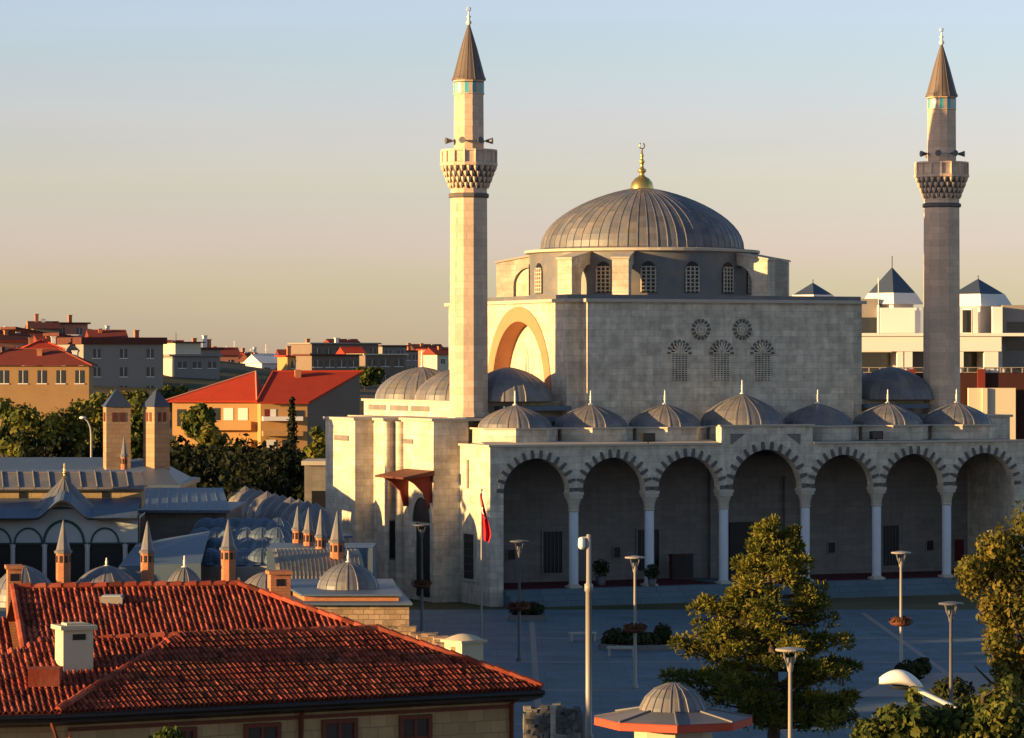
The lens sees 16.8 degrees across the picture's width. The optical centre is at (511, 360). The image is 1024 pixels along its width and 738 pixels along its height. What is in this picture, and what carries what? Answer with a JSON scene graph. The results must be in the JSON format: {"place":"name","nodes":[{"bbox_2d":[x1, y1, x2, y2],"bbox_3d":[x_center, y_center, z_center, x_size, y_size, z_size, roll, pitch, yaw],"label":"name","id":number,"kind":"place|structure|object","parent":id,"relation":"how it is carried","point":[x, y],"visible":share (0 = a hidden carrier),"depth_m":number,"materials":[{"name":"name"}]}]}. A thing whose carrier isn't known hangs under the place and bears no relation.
{"place":"outdoors","nodes":[
{"label":"outdoors","id":0,"kind":"place"},
{"bbox_2d":[4,564,22,652],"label":"brick chimney","id":1,"kind":"object","parent":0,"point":[13,573],"visible":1,"depth_m":95.20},
{"bbox_2d":[0,463,147,582],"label":"eaved pavilion","id":2,"kind":"structure","parent":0,"point":[96,511],"depth_m":185.32,"materials":[{"name":"grey paint"}]},
{"bbox_2d":[0,388,199,513],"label":"kitchen building","id":3,"kind":"structure","parent":0,"point":[154,463],"depth_m":223.46,"materials":[{"name":"grey stone"}]},
{"bbox_2d":[0,361,1022,609],"bbox_3d":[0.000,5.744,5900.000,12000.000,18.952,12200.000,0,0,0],"label":"ground","id":4,"kind":"structure","parent":0,"point":[854,603],"depth_m":220.04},
{"bbox_2d":[0,341,27,351],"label":"house","id":5,"kind":"structure","parent":4,"relation":"on","point":[5,345],"depth_m":620.96,"materials":[{"name":"red tile"}]},
{"bbox_2d":[0,397,30,456],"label":"leafy tree","id":6,"kind":"object","parent":4,"relation":"on","point":[6,408],"visible":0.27,"depth_m":344.17,"materials":[{"name":"green plant"}]},
{"bbox_2d":[0,330,31,345],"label":"house","id":7,"kind":"structure","parent":4,"relation":"on","point":[6,335],"depth_m":657.69,"materials":[{"name":"brown tile"}]},
{"bbox_2d":[0,321,46,337],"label":"house","id":8,"kind":"structure","parent":4,"relation":"on","point":[32,333],"depth_m":692.41,"materials":[{"name":"brown tile"}]},
{"bbox_2d":[7,402,58,456],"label":"leafy tree","id":9,"kind":"object","parent":4,"relation":"on","point":[25,424],"visible":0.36,"depth_m":334.39,"materials":[{"name":"green plant"}]},
{"bbox_2d":[21,336,64,349],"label":"house","id":10,"kind":"structure","parent":4,"relation":"on","point":[41,343],"depth_m":561.71,"materials":[{"name":"red tile"}]},
{"bbox_2d":[25,314,62,332],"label":"house","id":11,"kind":"structure","parent":4,"relation":"on","point":[42,325],"depth_m":717.05,"materials":[{"name":"brown tile"}]},
{"bbox_2d":[15,430,76,456],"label":"leafy tree","id":12,"kind":"object","parent":4,"relation":"on","point":[59,446],"visible":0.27,"depth_m":317.49,"materials":[{"name":"green plant"}]},
{"bbox_2d":[0,347,97,425],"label":"house","id":13,"kind":"structure","parent":4,"relation":"on","point":[44,380],"depth_m":480.57,"materials":[{"name":"paint"}]},
{"bbox_2d":[38,398,95,456],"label":"leafy tree","id":14,"kind":"object","parent":4,"relation":"on","point":[73,426],"visible":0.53,"depth_m":348.84,"materials":[{"name":"green plant"}]},
{"bbox_2d":[51,315,90,336],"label":"house","id":15,"kind":"structure","parent":4,"relation":"on","point":[71,327],"depth_m":722.00,"materials":[{"name":"brown tile"}]},
{"bbox_2d":[80,425,102,456],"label":"leafy tree","id":16,"kind":"object","parent":4,"relation":"on","point":[97,451],"visible":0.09,"depth_m":319.50,"materials":[{"name":"green plant"}]},
{"bbox_2d":[75,392,109,447],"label":"leafy tree","id":17,"kind":"object","parent":4,"relation":"on","point":[96,418],"visible":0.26,"depth_m":378.85,"materials":[{"name":"green plant"}]},
{"bbox_2d":[85,329,127,336],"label":"house","id":18,"kind":"structure","parent":4,"relation":"on","point":[105,333],"depth_m":702.60,"materials":[{"name":"red tile"}]},
{"bbox_2d":[57,330,166,387],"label":"apartment block","id":19,"kind":"structure","parent":4,"relation":"on","point":[136,361],"depth_m":563.06,"materials":[{"name":"paint"}]},
{"bbox_2d":[107,389,148,416],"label":"leafy tree","id":20,"kind":"object","parent":4,"relation":"on","point":[128,396],"visible":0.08,"depth_m":470.33,"materials":[{"name":"green plant"}]},
{"bbox_2d":[129,394,145,458],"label":"leafy tree","id":21,"kind":"object","parent":4,"relation":"on","point":[136,436],"visible":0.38,"depth_m":358.72,"materials":[{"name":"green plant"}]},
{"bbox_2d":[148,726,186,737],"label":"leafy tree","id":22,"kind":"object","parent":4,"relation":"on","point":[168,732],"visible":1,"depth_m":73.93,"materials":[{"name":"green plant"}]},
{"bbox_2d":[149,384,188,419],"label":"leafy tree","id":23,"kind":"object","parent":4,"relation":"on","point":[167,391],"visible":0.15,"depth_m":498.72,"materials":[{"name":"green plant"}]},
{"bbox_2d":[170,435,196,462],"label":"leafy tree","id":24,"kind":"object","parent":4,"relation":"on","point":[177,446],"visible":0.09,"depth_m":299.81,"materials":[{"name":"green plant"}]},
{"bbox_2d":[163,342,222,378],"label":"apartment block","id":25,"kind":"structure","parent":4,"relation":"on","point":[185,359],"depth_m":602.30,"materials":[{"name":"paint"}]},
{"bbox_2d":[179,402,216,442],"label":"leafy tree","id":26,"kind":"object","parent":4,"relation":"on","point":[197,417],"visible":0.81,"depth_m":438.61,"materials":[{"name":"green plant"}]},
{"bbox_2d":[170,443,229,491],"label":"leafy tree","id":27,"kind":"object","parent":4,"relation":"on","point":[194,466],"visible":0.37,"depth_m":271.25,"materials":[{"name":"green plant"}]},
{"bbox_2d":[119,487,292,581],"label":"museum wing","id":28,"kind":"structure","parent":4,"relation":"on","point":[190,524],"depth_m":185.53,"materials":[{"name":"metal"}]},
{"bbox_2d":[191,335,223,370],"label":"apartment block","id":29,"kind":"structure","parent":4,"relation":"on","point":[206,348],"depth_m":641.98,"materials":[{"name":"grey concrete"}]},
{"bbox_2d":[166,370,262,447],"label":"house","id":30,"kind":"structure","parent":4,"relation":"on","point":[231,402],"depth_m":454.52,"materials":[{"name":"paint"}]},
{"bbox_2d":[193,421,235,473],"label":"leafy tree","id":31,"kind":"object","parent":4,"relation":"on","point":[210,433],"visible":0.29,"depth_m":328.74,"materials":[{"name":"green plant"}]},
{"bbox_2d":[212,346,240,362],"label":"house","id":32,"kind":"structure","parent":4,"relation":"on","point":[230,354],"depth_m":761.63,"materials":[{"name":"red tile"}]},
{"bbox_2d":[184,433,277,491],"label":"leafy tree","id":33,"kind":"object","parent":4,"relation":"on","point":[238,446],"visible":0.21,"depth_m":290.39,"materials":[{"name":"green plant"}]},
{"bbox_2d":[209,452,297,501],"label":"leafy tree","id":34,"kind":"object","parent":4,"relation":"on","point":[265,482],"visible":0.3,"depth_m":260.84,"materials":[{"name":"green plant"}]},
{"bbox_2d":[243,354,277,369],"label":"house","id":35,"kind":"structure","parent":4,"relation":"on","point":[267,361],"depth_m":701.97,"materials":[{"name":"paint"}]},
{"bbox_2d":[220,438,308,488],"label":"leafy tree","id":36,"kind":"object","parent":4,"relation":"on","point":[283,449],"visible":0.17,"depth_m":279.71,"materials":[{"name":"green plant"}]},
{"bbox_2d":[0,580,544,737],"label":"tiled house","id":37,"kind":"structure","parent":4,"relation":"on","point":[202,659],"depth_m":84.51,"materials":[{"name":"tile"}]},
{"bbox_2d":[178,726,196,737],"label":"window","id":38,"kind":"structure","parent":37,"relation":"in","point":[191,732],"depth_m":82.06,"materials":[{"name":"brown glass"}]},
{"bbox_2d":[244,722,280,737],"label":"window","id":39,"kind":"structure","parent":37,"relation":"in","point":[270,729],"depth_m":82.99,"materials":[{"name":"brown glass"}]},
{"bbox_2d":[265,570,292,597],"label":"brick chimney","id":40,"kind":"object","parent":37,"relation":"on","point":[278,581],"visible":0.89,"depth_m":97.71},
{"bbox_2d":[321,718,357,737],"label":"window","id":41,"kind":"structure","parent":37,"relation":"in","point":[345,727],"depth_m":83.94,"materials":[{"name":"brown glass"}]},
{"bbox_2d":[399,714,432,737],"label":"window","id":42,"kind":"structure","parent":37,"relation":"in","point":[419,725],"depth_m":84.91,"materials":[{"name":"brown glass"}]},
{"bbox_2d":[266,455,303,501],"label":"leafy tree","id":43,"kind":"object","parent":4,"relation":"on","point":[291,466],"visible":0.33,"depth_m":269.31,"materials":[{"name":"green plant"}]},
{"bbox_2d":[274,346,295,369],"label":"house","id":44,"kind":"structure","parent":4,"relation":"on","point":[287,361],"depth_m":681.22,"materials":[{"name":"paint"}]},
{"bbox_2d":[228,486,352,542],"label":"domed row","id":45,"kind":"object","parent":4,"relation":"on","point":[261,504],"visible":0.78,"depth_m":203.24,"materials":[{"name":"metal"}]},
{"bbox_2d":[286,396,299,456],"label":"cypress tree","id":46,"kind":"object","parent":4,"relation":"on","point":[292,424],"visible":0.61,"depth_m":419.75,"materials":[{"name":"green plant"}]},
{"bbox_2d":[256,370,361,449],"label":"house","id":47,"kind":"structure","parent":4,"relation":"on","point":[318,395],"depth_m":453.53,"materials":[{"name":"red tile"}]},
{"bbox_2d":[301,459,325,508],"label":"stone annex","id":48,"kind":"object","parent":4,"relation":"on","point":[314,481],"visible":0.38,"depth_m":245.00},
{"bbox_2d":[312,491,324,507],"bbox_3d":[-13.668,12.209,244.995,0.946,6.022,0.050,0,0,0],"label":"doorway","id":49,"kind":"structure","parent":48,"relation":"in","point":[318,497],"depth_m":244.98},
{"bbox_2d":[301,425,325,459],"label":"leafy tree","id":50,"kind":"object","parent":4,"relation":"on","point":[315,448],"visible":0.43,"depth_m":329.30,"materials":[{"name":"green plant"}]},
{"bbox_2d":[292,354,362,369],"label":"building","id":51,"kind":"structure","parent":4,"relation":"on","point":[327,361],"depth_m":642.12,"materials":[{"name":"paint"}]},
{"bbox_2d":[288,338,381,354],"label":"apartment block","id":52,"kind":"structure","parent":4,"relation":"on","point":[307,347],"depth_m":723.39,"materials":[{"name":"brick"}]},
{"bbox_2d":[336,347,366,353],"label":"house","id":53,"kind":"structure","parent":4,"relation":"on","point":[350,350],"depth_m":692.16,"materials":[{"name":"red tile"}]},
{"bbox_2d":[353,366,385,389],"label":"leafy tree","id":54,"kind":"object","parent":4,"relation":"on","point":[370,376],"visible":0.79,"depth_m":598.14,"materials":[{"name":"green plant"}]},
{"bbox_2d":[359,354,408,382],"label":"house","id":55,"kind":"structure","parent":4,"relation":"on","point":[391,365],"depth_m":661.85,"materials":[{"name":"paint"}]},
{"bbox_2d":[378,345,408,369],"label":"apartment block","id":56,"kind":"structure","parent":4,"relation":"on","point":[391,349],"depth_m":741.19,"materials":[{"name":"grey concrete"}]},
{"bbox_2d":[406,343,417,369],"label":"house","id":57,"kind":"structure","parent":4,"relation":"on","point":[412,359],"depth_m":880.96,"materials":[{"name":"grey tile"}]},
{"bbox_2d":[422,346,448,371],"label":"house","id":58,"kind":"structure","parent":4,"relation":"on","point":[437,358],"depth_m":801.43,"materials":[{"name":"paint"}]},
{"bbox_2d":[323,7,1023,606],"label":"mosque","id":59,"kind":"structure","parent":4,"relation":"on","point":[647,371],"depth_m":226.21,"materials":[{"name":"beige stone"}]},
{"bbox_2d":[389,520,394,559],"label":"side window","id":60,"kind":"structure","parent":59,"relation":"in","point":[391,522],"depth_m":222.95,"materials":[{"name":"glass"}]},
{"bbox_2d":[410,491,434,596],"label":"side door","id":61,"kind":"structure","parent":59,"relation":"in","point":[419,512],"depth_m":219.39,"materials":[{"name":"stone"}]},
{"bbox_2d":[462,531,475,581],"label":"side window","id":62,"kind":"structure","parent":59,"relation":"in","point":[468,538],"depth_m":217.20,"materials":[{"name":"stone"}]},
{"bbox_2d":[534,263,542,293],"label":"drum window","id":63,"kind":"structure","parent":59,"relation":"in","point":[538,276],"depth_m":235.65,"materials":[{"name":"stone"}]},
{"bbox_2d":[541,529,563,574],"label":"hall window","id":64,"kind":"structure","parent":59,"relation":"in","point":[552,541],"depth_m":222.73,"materials":[{"name":"metal"}]},
{"bbox_2d":[592,559,610,584],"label":"potted shrub","id":65,"kind":"object","parent":59,"relation":"on","point":[603,568],"visible":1,"depth_m":219.29,"materials":[{"name":"green plant"}]},
{"bbox_2d":[595,261,610,292],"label":"drum window","id":66,"kind":"structure","parent":59,"relation":"in","point":[603,270],"depth_m":231.66,"materials":[{"name":"stone"}]},
{"bbox_2d":[636,528,660,572],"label":"hall window","id":67,"kind":"structure","parent":59,"relation":"in","point":[640,532],"depth_m":225.36,"materials":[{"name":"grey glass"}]},
{"bbox_2d":[640,261,656,291],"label":"drum window","id":68,"kind":"structure","parent":59,"relation":"in","point":[648,272],"depth_m":231.15,"materials":[{"name":"stone"}]},
{"bbox_2d":[644,564,659,585],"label":"potted shrub","id":69,"kind":"object","parent":59,"relation":"on","point":[652,578],"visible":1,"depth_m":218.39,"materials":[{"name":"green plant"}]},
{"bbox_2d":[668,340,691,381],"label":"lattice window","id":70,"kind":"structure","parent":59,"relation":"in","point":[679,354],"depth_m":226.35,"materials":[{"name":"stone"}]},
{"bbox_2d":[668,553,693,579],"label":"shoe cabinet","id":71,"kind":"object","parent":59,"relation":"attached to","point":[680,566],"visible":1,"depth_m":224.29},
{"bbox_2d":[685,261,699,292],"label":"drum window","id":72,"kind":"structure","parent":59,"relation":"in","point":[692,270],"depth_m":231.77,"materials":[{"name":"stone"}]},
{"bbox_2d":[691,319,710,339],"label":"rose window","id":73,"kind":"structure","parent":59,"relation":"in","point":[700,329],"depth_m":226.96,"materials":[{"name":"stone"}]},
{"bbox_2d":[710,340,733,381],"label":"lattice window","id":74,"kind":"structure","parent":59,"relation":"in","point":[721,354],"depth_m":227.62,"materials":[{"name":"stone"}]},
{"bbox_2d":[722,262,733,292],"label":"drum window","id":75,"kind":"structure","parent":59,"relation":"in","point":[728,271],"depth_m":233.48,"materials":[{"name":"stone"}]},
{"bbox_2d":[733,319,751,339],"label":"rose window","id":76,"kind":"structure","parent":59,"relation":"in","point":[742,329],"depth_m":228.18,"materials":[{"name":"stone"}]},
{"bbox_2d":[751,340,773,381],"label":"lattice window","id":77,"kind":"structure","parent":59,"relation":"in","point":[762,354],"depth_m":228.79,"materials":[{"name":"stone"}]},
{"bbox_2d":[881,523,900,567],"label":"hall window","id":78,"kind":"structure","parent":59,"relation":"in","point":[890,533],"depth_m":232.68,"materials":[{"name":"grey metal"}]},
{"bbox_2d":[952,538,965,562],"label":"hall window","id":79,"kind":"structure","parent":59,"relation":"in","point":[958,544],"depth_m":234.73,"materials":[{"name":"red wood"}]},
{"bbox_2d":[878,669,955,707],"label":"street light","id":80,"kind":"object","parent":4,"relation":"on","point":[897,679],"visible":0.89,"depth_m":65.88,"materials":[{"name":"white metal"}]},
{"bbox_2d":[849,674,1023,737],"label":"leafy tree","id":81,"kind":"object","parent":4,"relation":"on","point":[914,718],"visible":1,"depth_m":61.68,"materials":[{"name":"green plant"}]},
{"bbox_2d":[0,0,1023,353],"label":"sky","id":82,"kind":"structure","parent":0,"point":[261,174],"materials":[{"name":"blue"}]},
{"bbox_2d":[409,610,1022,737],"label":"plaza","id":83,"kind":"structure","parent":0,"point":[561,657],"depth_m":180.81,"materials":[{"name":"stone"}]},
{"bbox_2d":[0,506,411,625],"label":"dervish cells","id":84,"kind":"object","parent":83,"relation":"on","point":[336,573],"visible":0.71,"depth_m":159.49,"materials":[{"name":"grey brick"}]},
{"bbox_2d":[382,621,448,646],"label":"rubble garden wall","id":85,"kind":"structure","parent":83,"relation":"on","point":[434,638],"depth_m":126.38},
{"bbox_2d":[411,524,431,630],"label":"street lamp","id":86,"kind":"object","parent":83,"relation":"on","point":[422,584],"visible":0.97,"depth_m":192.71,"materials":[{"name":"metal"}]},
{"bbox_2d":[440,634,486,660],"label":"garden chimney","id":87,"kind":"object","parent":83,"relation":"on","point":[470,645],"visible":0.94,"depth_m":107.68,"materials":[{"name":"beige paint"}]},
{"bbox_2d":[480,489,482,638],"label":"flagpole","id":88,"kind":"object","parent":83,"relation":"on","point":[481,620],"visible":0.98,"depth_m":185.96,"materials":[{"name":"metal"}]},
{"bbox_2d":[480,494,490,541],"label":"flag","id":89,"kind":"object","parent":88,"relation":"attached to","point":[486,531],"visible":1,"depth_m":185.94,"materials":[{"name":"red fabric"}]},
{"bbox_2d":[508,540,530,660],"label":"street lamp","id":90,"kind":"object","parent":83,"relation":"on","point":[519,606],"visible":1,"depth_m":175.54,"materials":[{"name":"metal"}]},
{"bbox_2d":[507,600,545,620],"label":"hedge block","id":91,"kind":"object","parent":83,"relation":"on","point":[531,613],"depth_m":202.55,"materials":[{"name":"grey"}]},
{"bbox_2d":[523,702,584,737],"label":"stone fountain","id":92,"kind":"object","parent":83,"relation":"on","point":[556,720],"visible":1,"depth_m":137.45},
{"bbox_2d":[578,534,593,737],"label":"camera mast","id":93,"kind":"object","parent":83,"relation":"on","point":[588,585],"visible":0.98,"depth_m":139.90,"materials":[{"name":"metal"}]},
{"bbox_2d":[623,556,647,687],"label":"street lamp","id":94,"kind":"object","parent":83,"relation":"on","point":[634,628],"visible":1,"depth_m":161.18,"materials":[{"name":"metal"}]},
{"bbox_2d":[598,622,677,650],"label":"planter bed","id":95,"kind":"object","parent":83,"relation":"on","point":[658,638],"visible":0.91,"depth_m":182.48,"materials":[{"name":"plant"}]},
{"bbox_2d":[594,683,752,737],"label":"kiosk","id":96,"kind":"object","parent":83,"relation":"on","point":[672,710],"visible":1,"depth_m":118.91,"materials":[{"name":"beige paint"}]},
{"bbox_2d":[514,613,948,737],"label":"paving bands","id":97,"kind":"object","parent":83,"relation":"on","point":[537,702],"visible":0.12,"depth_m":180.77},
{"bbox_2d":[657,513,863,737],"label":"pine tree","id":98,"kind":"object","parent":83,"relation":"on","point":[760,697],"visible":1,"depth_m":133.07,"materials":[{"name":"green plant"}]},
{"bbox_2d":[775,647,804,737],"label":"street lamp","id":99,"kind":"object","parent":83,"relation":"on","point":[790,661],"visible":1,"depth_m":109.75,"materials":[{"name":"metal"}]},
{"bbox_2d":[888,551,913,662],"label":"street lamp","id":100,"kind":"object","parent":83,"relation":"on","point":[901,621],"visible":0.97,"depth_m":165.17,"materials":[{"name":"metal"}]},
{"bbox_2d":[938,601,963,703],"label":"street lamp","id":101,"kind":"object","parent":83,"relation":"on","point":[950,614],"visible":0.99,"depth_m":130.59,"materials":[{"name":"metal"}]},
{"bbox_2d":[930,676,975,703],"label":"shrub","id":102,"kind":"object","parent":83,"relation":"on","point":[960,688],"visible":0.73,"depth_m":153.66,"materials":[{"name":"green plant"}]},
{"bbox_2d":[952,500,1023,700],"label":"broadleaf tree","id":103,"kind":"object","parent":83,"relation":"on","point":[1001,551],"visible":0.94,"depth_m":103.53,"materials":[{"name":"green plant"}]},
{"bbox_2d":[792,256,1023,438],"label":"modern building","id":104,"kind":"structure","parent":0,"point":[991,350],"depth_m":303.00,"materials":[{"name":"paint"}]},
{"bbox_2d":[862,352,889,371],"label":"window","id":105,"kind":"structure","parent":104,"relation":"in","point":[869,359],"depth_m":304.88,"materials":[{"name":"black glass"}]},
{"bbox_2d":[912,352,922,371],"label":"window","id":106,"kind":"structure","parent":104,"relation":"in","point":[917,357],"depth_m":304.88,"materials":[{"name":"black glass"}]},
{"bbox_2d":[963,310,970,332],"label":"window","id":107,"kind":"structure","parent":104,"relation":"in","point":[966,313],"depth_m":303.40,"materials":[{"name":"black glass"}]},
{"bbox_2d":[964,352,976,371],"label":"window","id":108,"kind":"structure","parent":104,"relation":"in","point":[970,358],"depth_m":304.88,"materials":[{"name":"black glass"}]},
{"bbox_2d":[1007,322,1023,331],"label":"window","id":109,"kind":"structure","parent":104,"relation":"in","point":[1011,326],"depth_m":302.95,"materials":[{"name":"black glass"}]},
{"bbox_2d":[859,673,1007,696],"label":"path","id":110,"kind":"structure","parent":0,"point":[930,679],"depth_m":162.83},
{"bbox_2d":[894,659,925,680],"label":"shrub","id":111,"kind":"object","parent":110,"relation":"on","point":[913,668],"visible":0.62,"depth_m":163.99,"materials":[{"name":"green plant"}]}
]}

